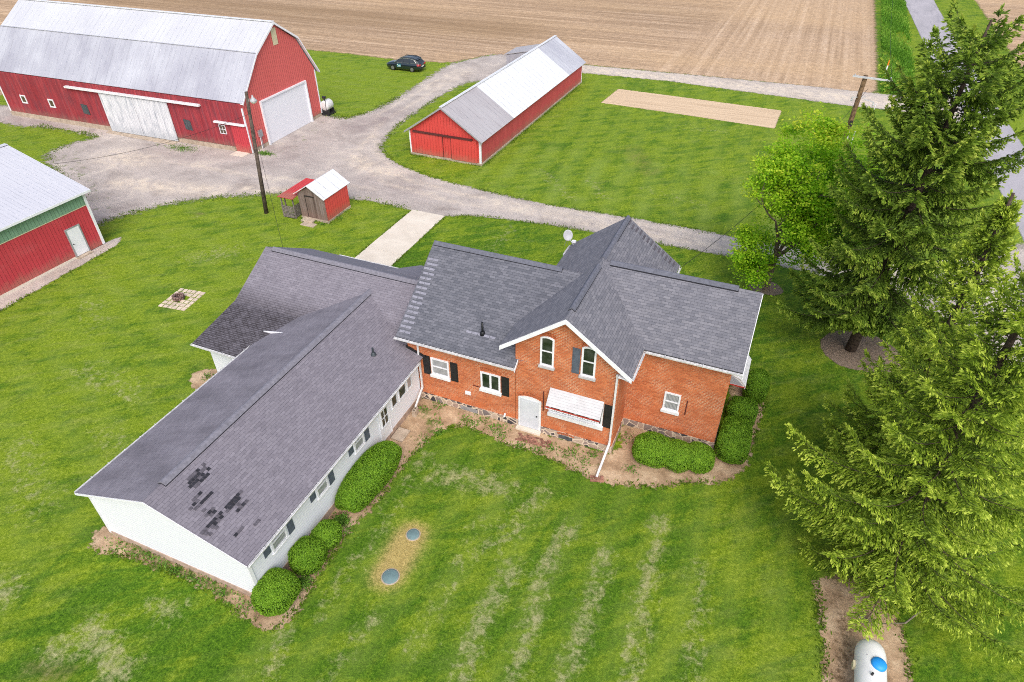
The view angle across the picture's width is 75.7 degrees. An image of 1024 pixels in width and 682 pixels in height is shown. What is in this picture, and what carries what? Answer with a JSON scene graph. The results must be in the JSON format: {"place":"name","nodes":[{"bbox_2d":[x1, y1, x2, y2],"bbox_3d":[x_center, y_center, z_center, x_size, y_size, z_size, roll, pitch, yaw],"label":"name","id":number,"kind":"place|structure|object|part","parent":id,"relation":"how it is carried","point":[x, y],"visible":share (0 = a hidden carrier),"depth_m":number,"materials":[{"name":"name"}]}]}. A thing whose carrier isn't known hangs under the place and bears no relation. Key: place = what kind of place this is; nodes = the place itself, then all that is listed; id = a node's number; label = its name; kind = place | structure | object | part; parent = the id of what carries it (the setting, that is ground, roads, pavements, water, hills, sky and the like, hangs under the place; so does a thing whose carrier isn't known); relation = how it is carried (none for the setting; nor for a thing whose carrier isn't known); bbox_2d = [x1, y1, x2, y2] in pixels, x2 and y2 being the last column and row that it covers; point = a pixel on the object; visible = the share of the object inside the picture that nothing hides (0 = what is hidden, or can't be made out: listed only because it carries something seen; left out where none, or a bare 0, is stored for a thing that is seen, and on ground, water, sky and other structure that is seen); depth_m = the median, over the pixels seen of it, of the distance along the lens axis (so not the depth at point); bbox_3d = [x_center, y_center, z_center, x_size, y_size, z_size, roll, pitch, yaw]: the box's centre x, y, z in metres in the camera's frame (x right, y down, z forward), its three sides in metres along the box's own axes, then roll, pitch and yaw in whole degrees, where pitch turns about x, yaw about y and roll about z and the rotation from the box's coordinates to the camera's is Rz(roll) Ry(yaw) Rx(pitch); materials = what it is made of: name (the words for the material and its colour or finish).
{"place":"outdoors","nodes":[
{"label":"outdoors","id":0,"kind":"place"},
{"bbox_2d":[0,143,104,297],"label":"pole barn","id":1,"kind":"structure","parent":0,"point":[48,223],"depth_m":44.50,"materials":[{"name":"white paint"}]},
{"bbox_2d":[64,224,92,258],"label":"door","id":2,"kind":"structure","parent":1,"relation":"in","point":[75,236],"depth_m":46.28,"materials":[{"name":"white paint"}]},
{"bbox_2d":[106,130,179,144],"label":"concrete apron","id":3,"kind":"object","parent":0,"point":[160,140],"visible":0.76,"depth_m":65.18,"materials":[{"name":"beige concrete"}]},
{"bbox_2d":[0,0,878,94],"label":"field","id":4,"kind":"structure","parent":0,"point":[823,43],"depth_m":100.59,"materials":[{"name":"soil"}]},
{"bbox_2d":[0,0,1023,681],"bbox_3d":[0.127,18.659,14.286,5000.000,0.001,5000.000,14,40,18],"label":"lawn","id":5,"kind":"structure","parent":0,"point":[514,564],"depth_m":29.42,"materials":[{"name":"green plant"}]},
{"bbox_2d":[0,237,120,308],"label":"gravel strip","id":6,"kind":"object","parent":5,"relation":"on","point":[34,285],"visible":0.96,"depth_m":44.63,"materials":[{"name":"grey gravel"}]},
{"bbox_2d":[0,0,322,156],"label":"gambrel barn","id":7,"kind":"structure","parent":5,"relation":"on","point":[170,75],"depth_m":63.62,"materials":[{"name":"red wood"}]},
{"bbox_2d":[19,95,27,103],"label":"window","id":8,"kind":"structure","parent":7,"relation":"in","point":[23,98],"depth_m":68.91,"materials":[{"name":"white paint"}]},
{"bbox_2d":[47,99,55,107],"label":"window","id":9,"kind":"structure","parent":7,"relation":"in","point":[50,101],"depth_m":67.76,"materials":[{"name":"white paint"}]},
{"bbox_2d":[98,93,143,135],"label":"sliding door","id":10,"kind":"structure","parent":7,"relation":"in","point":[120,111],"depth_m":64.88,"materials":[{"name":"white wood"}]},
{"bbox_2d":[131,98,178,140],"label":"sliding door","id":11,"kind":"structure","parent":7,"relation":"in","point":[155,119],"depth_m":63.64,"materials":[{"name":"white wood"}]},
{"bbox_2d":[218,124,226,133],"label":"window","id":12,"kind":"structure","parent":7,"relation":"in","point":[222,128],"depth_m":61.46,"materials":[{"name":"white paint"}]},
{"bbox_2d":[230,125,251,152],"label":"side door","id":13,"kind":"structure","parent":7,"relation":"in","point":[240,135],"depth_m":61.20,"materials":[{"name":"red wood"}]},
{"bbox_2d":[259,80,313,144],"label":"overhead door","id":14,"kind":"structure","parent":7,"relation":"in","point":[288,110],"depth_m":64.80,"materials":[{"name":"white paint"}]},
{"bbox_2d":[158,288,205,310],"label":"paver patio","id":15,"kind":"structure","parent":5,"relation":"on","point":[182,302],"depth_m":42.08,"materials":[{"name":"beige stone"}]},
{"bbox_2d":[171,292,184,301],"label":"fire ring","id":16,"kind":"object","parent":15,"relation":"on","point":[178,296],"visible":1,"depth_m":42.15,"materials":[{"name":"stone"}]},
{"bbox_2d":[190,369,216,388],"bbox_3d":[-16.686,2.059,36.109,2.850,0.001,2.550,14,40,18],"label":"garden bed","id":17,"kind":"object","parent":5,"relation":"on","point":[196,381],"visible":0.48,"depth_m":36.18,"materials":[{"name":"soil"}]},
{"bbox_2d":[245,91,268,213],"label":"utility pole","id":18,"kind":"object","parent":5,"relation":"on","point":[253,100],"visible":0.99,"depth_m":48.75,"materials":[{"name":"brown wood"}]},
{"bbox_2d":[45,115,245,164],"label":"overhead wire","id":19,"kind":"object","parent":18,"relation":"attached to","point":[151,146],"visible":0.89,"depth_m":47.84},
{"bbox_2d":[249,109,282,246],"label":"overhead wire","id":20,"kind":"object","parent":18,"relation":"attached to","point":[266,179],"visible":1,"depth_m":41.84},
{"bbox_2d":[277,169,350,227],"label":"wooden shack","id":21,"kind":"structure","parent":5,"relation":"on","point":[324,198],"depth_m":50.56,"materials":[{"name":"red wood"}]},
{"bbox_2d":[304,195,316,217],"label":"door","id":22,"kind":"structure","parent":21,"relation":"in","point":[309,200],"depth_m":50.26,"materials":[{"name":"brown wood"}]},
{"bbox_2d":[102,85,640,617],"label":"weeds","id":23,"kind":"object","parent":5,"relation":"on","point":[342,519],"visible":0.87,"depth_m":28.42,"materials":[{"name":"green plant"}]},
{"bbox_2d":[381,568,399,584],"bbox_3d":[-4.866,9.445,26.372,0.760,0.190,0.760,14,40,18],"label":"septic lid","id":24,"kind":"object","parent":5,"relation":"on","point":[390,576],"visible":1,"depth_m":26.30,"materials":[{"name":"concrete"}]},
{"bbox_2d":[355,210,443,265],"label":"concrete walk","id":25,"kind":"structure","parent":5,"relation":"on","point":[405,233],"depth_m":48.53,"materials":[{"name":"beige concrete"}]},
{"bbox_2d":[387,54,425,71],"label":"car","id":26,"kind":"object","parent":5,"relation":"on","point":[412,63],"visible":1,"depth_m":82.79,"materials":[{"name":"black paint"}]},
{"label":"windows","id":27,"kind":"part","parent":26,"relation":"part of","materials":[{"name":"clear glass"}]},
{"bbox_2d":[406,528,420,540],"bbox_3d":[-4.195,8.229,27.954,0.640,0.190,0.640,14,40,18],"label":"septic lid","id":28,"kind":"object","parent":5,"relation":"on","point":[412,534],"visible":1,"depth_m":27.88,"materials":[{"name":"concrete"}]},
{"bbox_2d":[74,215,762,596],"bbox_3d":[-3.526,1.429,30.730,26.970,7.805,22.670,14,40,18],"label":"farmhouse","id":29,"kind":"object","parent":5,"relation":"on","point":[238,465],"visible":1,"depth_m":30.18,"materials":[{"name":"red brick"}]},
{"bbox_2d":[270,527,289,554],"bbox_3d":[-9.034,7.599,25.497,0.070,1.070,0.970,14,40,18],"label":"window","id":30,"kind":"structure","parent":29,"relation":"in","point":[283,536],"depth_m":25.64,"materials":[{"name":"white paint"}]},
{"bbox_2d":[316,477,330,500],"bbox_3d":[-7.945,6.029,27.538,0.070,1.070,0.860,14,40,18],"label":"window","id":31,"kind":"structure","parent":29,"relation":"in","point":[324,486],"depth_m":27.68,"materials":[{"name":"white paint"}]},
{"bbox_2d":[353,434,365,454],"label":"window","id":32,"kind":"structure","parent":29,"relation":"in","point":[358,445],"depth_m":29.69,"materials":[{"name":"white paint"}]},
{"bbox_2d":[379,405,389,429],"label":"window","id":33,"kind":"structure","parent":29,"relation":"in","point":[384,414],"depth_m":31.28,"materials":[{"name":"white paint"}]},
{"bbox_2d":[377,404,392,440],"bbox_3d":[-6.068,3.770,31.401,0.040,2.300,0.920,14,40,18],"label":"door","id":34,"kind":"structure","parent":29,"relation":"in","point":[388,429],"depth_m":31.75,"materials":[{"name":"white paint"}]},
{"bbox_2d":[391,393,398,410],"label":"window","id":35,"kind":"structure","parent":29,"relation":"in","point":[394,401],"depth_m":31.90,"materials":[{"name":"white paint"}]},
{"bbox_2d":[398,383,406,401],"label":"window","id":36,"kind":"structure","parent":29,"relation":"in","point":[402,391],"depth_m":32.46,"materials":[{"name":"white paint"}]},
{"bbox_2d":[406,375,413,391],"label":"window","id":37,"kind":"structure","parent":29,"relation":"in","point":[409,383],"depth_m":32.96,"materials":[{"name":"white paint"}]},
{"bbox_2d":[430,357,450,381],"bbox_3d":[-3.606,1.423,32.939,1.120,1.230,0.120,14,40,18],"label":"window","id":38,"kind":"structure","parent":29,"relation":"in","point":[440,368],"depth_m":32.99,"materials":[{"name":"white paint"}]},
{"bbox_2d":[461,405,477,412],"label":"basement window","id":39,"kind":"structure","parent":29,"relation":"in","point":[462,407],"depth_m":33.78,"materials":[{"name":"grey metal"}]},
{"bbox_2d":[479,371,501,396],"bbox_3d":[-1.060,2.083,32.088,1.170,1.230,0.120,14,40,18],"label":"window","id":40,"kind":"structure","parent":29,"relation":"in","point":[490,383],"depth_m":32.13,"materials":[{"name":"white paint"}]},
{"bbox_2d":[515,396,540,435],"bbox_3d":[0.818,3.633,32.168,1.300,2.210,0.280,14,40,18],"label":"door","id":41,"kind":"structure","parent":29,"relation":"in","point":[529,408],"depth_m":32.28,"materials":[{"name":"paint"}]},
{"bbox_2d":[538,336,554,370],"bbox_3d":[1.564,0.543,29.503,0.780,1.790,0.120,14,40,18],"label":"window","id":42,"kind":"structure","parent":29,"relation":"in","point":[547,344],"depth_m":29.55,"materials":[{"name":"white paint"}]},
{"bbox_2d":[558,435,571,440],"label":"basement window","id":43,"kind":"structure","parent":29,"relation":"in","point":[560,436],"depth_m":32.17,"materials":[{"name":"grey glass"}]},
{"bbox_2d":[563,230,575,245],"bbox_3d":[3.305,-5.562,36.438,0.981,1.068,0.606,35,50,37],"label":"satellite dish","id":44,"kind":"object","parent":29,"relation":"attached to","point":[567,235],"visible":0.98,"depth_m":36.42,"materials":[{"name":"white paint"}]},
{"bbox_2d":[547,395,603,430],"bbox_3d":[2.976,3.257,30.823,2.740,1.520,0.140,14,40,18],"label":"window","id":45,"kind":"structure","parent":29,"relation":"in","point":[551,413],"depth_m":31.09,"materials":[{"name":"white paint"}]},
{"bbox_2d":[578,346,596,381],"bbox_3d":[3.351,0.995,28.897,0.780,1.790,0.120,14,40,18],"label":"window","id":46,"kind":"structure","parent":29,"relation":"in","point":[589,356],"depth_m":28.96,"materials":[{"name":"white paint"}]},
{"bbox_2d":[660,391,680,415],"bbox_3d":[7.525,2.961,31.112,0.880,1.250,0.100,14,40,18],"label":"window","id":47,"kind":"structure","parent":29,"relation":"in","point":[671,402],"depth_m":31.15,"materials":[{"name":"white paint"}]},
{"bbox_2d":[682,89,867,266],"bbox_3d":[18.588,-11.830,43.654,0.027,2.719,29.758,27,45,31],"label":"overhead wire","id":48,"kind":"object","parent":29,"relation":"attached to","point":[750,212],"visible":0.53,"depth_m":39.25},
{"bbox_2d":[87,385,763,630],"bbox_3d":[-1.793,5.727,31.186,34.072,0.001,11.726,-13,39,-16],"label":"garden bed","id":49,"kind":"object","parent":5,"relation":"on","point":[422,426],"visible":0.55,"depth_m":30.92,"materials":[{"name":"soil"}]},
{"bbox_2d":[250,567,301,616],"bbox_3d":[-9.062,9.546,25.179,1.747,1.366,1.900,14,40,18],"label":"bush","id":50,"kind":"object","parent":49,"relation":"on","point":[275,591],"visible":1,"depth_m":24.72,"materials":[{"name":"green plant"}]},
{"bbox_2d":[287,535,328,574],"bbox_3d":[-8.255,8.615,26.578,1.476,1.135,1.568,14,40,18],"label":"bush","id":51,"kind":"object","parent":49,"relation":"on","point":[308,554],"visible":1,"depth_m":26.21,"materials":[{"name":"green plant"}]},
{"bbox_2d":[310,519,342,550],"bbox_3d":[-7.707,8.032,27.411,1.270,1.042,1.348,14,40,18],"label":"bush","id":52,"kind":"object","parent":49,"relation":"on","point":[328,532],"visible":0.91,"depth_m":27.13,"materials":[{"name":"green plant"}]},
{"bbox_2d":[334,440,401,512],"bbox_3d":[-6.430,6.014,29.761,1.729,1.375,4.259,15,40,19],"label":"bush","id":53,"kind":"object","parent":49,"relation":"on","point":[368,476],"visible":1,"depth_m":29.12,"materials":[{"name":"green plant"}]},
{"bbox_2d":[391,427,409,441],"bbox_3d":[-5.511,4.648,32.594,0.650,0.150,0.830,14,40,18],"label":"concrete pad","id":54,"kind":"object","parent":49,"relation":"on","point":[400,434],"depth_m":32.51,"materials":[{"name":"concrete"}]},
{"bbox_2d":[412,406,418,417],"bbox_3d":[-4.943,3.619,33.645,0.212,0.400,0.410,10,39,14],"label":"concrete block","id":55,"kind":"object","parent":49,"relation":"on","point":[415,411],"depth_m":33.55,"materials":[{"name":"beige concrete"}]},
{"bbox_2d":[515,432,552,447],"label":"brick paving","id":56,"kind":"structure","parent":49,"relation":"on","point":[529,439],"depth_m":32.23,"materials":[{"name":"brick"}]},
{"bbox_2d":[590,475,603,482],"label":"splash bricks","id":57,"kind":"object","parent":49,"relation":"on","point":[598,479],"visible":1,"depth_m":30.24,"materials":[{"name":"brick"}]},
{"bbox_2d":[631,431,671,468],"bbox_3d":[6.630,5.073,30.995,1.959,1.228,1.797,14,40,18],"label":"bush","id":58,"kind":"object","parent":49,"relation":"on","point":[651,449],"visible":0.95,"depth_m":30.51,"materials":[{"name":"green plant"}]},
{"bbox_2d":[664,439,690,472],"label":"bush","id":59,"kind":"object","parent":49,"relation":"on","point":[677,460],"visible":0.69,"depth_m":30.27,"materials":[{"name":"green plant"}]},
{"bbox_2d":[687,441,715,474],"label":"bush","id":60,"kind":"object","parent":49,"relation":"on","point":[702,456],"visible":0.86,"depth_m":30.19,"materials":[{"name":"green plant"}]},
{"bbox_2d":[714,415,752,464],"bbox_3d":[10.588,4.684,31.392,1.634,1.320,2.634,14,40,18],"label":"bush","id":61,"kind":"object","parent":49,"relation":"on","point":[733,439],"visible":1,"depth_m":30.79,"materials":[{"name":"green plant"}]},
{"bbox_2d":[724,395,758,425],"bbox_3d":[11.528,3.510,33.000,1.556,1.219,1.595,14,40,18],"label":"bush","id":62,"kind":"object","parent":49,"relation":"on","point":[743,407],"visible":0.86,"depth_m":32.58,"materials":[{"name":"green plant"}]},
{"bbox_2d":[742,368,769,403],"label":"bush","id":63,"kind":"object","parent":49,"relation":"on","point":[757,388],"visible":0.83,"depth_m":33.72,"materials":[{"name":"green plant"}]},
{"bbox_2d":[404,35,585,165],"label":"machine shed","id":64,"kind":"structure","parent":5,"relation":"on","point":[482,122],"depth_m":62.88,"materials":[{"name":"red metal"}]},
{"bbox_2d":[412,131,442,156],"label":"sliding door","id":65,"kind":"structure","parent":64,"relation":"in","point":[428,144],"depth_m":60.20,"materials":[{"name":"red wood"}]},
{"bbox_2d":[451,138,477,162],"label":"sliding door","id":66,"kind":"structure","parent":64,"relation":"in","point":[462,150],"depth_m":58.95,"materials":[{"name":"red wood"}]},
{"bbox_2d":[0,54,1023,362],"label":"gravel drive","id":67,"kind":"structure","parent":5,"relation":"on","point":[120,178],"depth_m":58.23,"materials":[{"name":"grey gravel"}]},
{"bbox_2d":[321,96,335,115],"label":"fuel tank","id":68,"kind":"object","parent":67,"relation":"on","point":[327,105],"visible":1,"depth_m":69.81,"materials":[{"name":"metal"}]},
{"bbox_2d":[601,89,781,127],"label":"garden plot","id":69,"kind":"object","parent":5,"relation":"in","point":[751,115],"visible":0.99,"depth_m":71.59,"materials":[{"name":"soil"}]},
{"bbox_2d":[749,281,782,295],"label":"mulch ring","id":70,"kind":"object","parent":5,"relation":"on","point":[778,290],"visible":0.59,"depth_m":42.87,"materials":[{"name":"brown wood"}]},
{"bbox_2d":[720,101,911,296],"bbox_3d":[18.065,-7.753,39.160,10.508,11.931,8.751,-24,43,-28],"label":"maple tree","id":71,"kind":"object","parent":70,"relation":"on","point":[807,210],"visible":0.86,"depth_m":37.45,"materials":[{"name":"green plant"}]},
{"bbox_2d":[820,330,901,371],"bbox_3d":[20.082,0.541,37.765,5.250,0.001,4.800,14,40,18],"label":"mulch ring","id":72,"kind":"object","parent":5,"relation":"on","point":[833,347],"visible":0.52,"depth_m":37.71,"materials":[{"name":"brown wood"}]},
{"bbox_2d":[776,0,1023,353],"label":"spruce tree","id":73,"kind":"object","parent":72,"relation":"on","point":[856,311],"visible":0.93,"depth_m":30.56,"materials":[{"name":"green plant"}]},
{"bbox_2d":[836,74,891,164],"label":"utility pole","id":74,"kind":"object","parent":5,"relation":"on","point":[857,97],"visible":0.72,"depth_m":52.52,"materials":[{"name":"brown wood"}]},
{"bbox_2d":[851,639,886,681],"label":"propane tank","id":75,"kind":"object","parent":5,"relation":"on","point":[869,663],"visible":0.99,"depth_m":22.52,"materials":[{"name":"metal"}]},
{"bbox_2d":[763,251,1023,663],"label":"spruce tree","id":76,"kind":"object","parent":5,"relation":"on","point":[863,518],"visible":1,"depth_m":21.68,"materials":[{"name":"green plant"}]},
{"bbox_2d":[879,0,916,93],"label":"tall grass","id":77,"kind":"structure","parent":5,"relation":"on","point":[898,21],"depth_m":93.89,"materials":[{"name":"green plant"}]},
{"bbox_2d":[820,189,1023,500],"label":"spruce tree","id":78,"kind":"object","parent":5,"relation":"on","point":[1007,214],"visible":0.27,"depth_m":24.95,"materials":[{"name":"green plant"}]},
{"bbox_2d":[582,65,968,133],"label":"farm lane","id":79,"kind":"structure","parent":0,"point":[833,96],"depth_m":77.17,"materials":[{"name":"grey gravel"}]},
{"bbox_2d":[812,574,912,681],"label":"bare soil","id":80,"kind":"structure","parent":0,"point":[843,639],"depth_m":24.32,"materials":[{"name":"brown soil"}]},
{"bbox_2d":[855,607,920,626],"bbox_3d":[13.338,9.797,23.798,1.029,2.251,1.631,-10,38,-12],"label":"dead branch","id":81,"kind":"object","parent":80,"relation":"on","point":[912,617],"visible":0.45,"depth_m":23.80,"materials":[{"name":"brown wood"}]},
{"bbox_2d":[906,0,1023,239],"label":"road","id":82,"kind":"structure","parent":0,"point":[926,15],"depth_m":71.12,"materials":[{"name":"grey asphalt"}]},
{"bbox_2d":[975,0,1023,66],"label":"field","id":83,"kind":"structure","parent":0,"point":[990,7],"depth_m":109.41,"materials":[{"name":"soil"}]}
]}

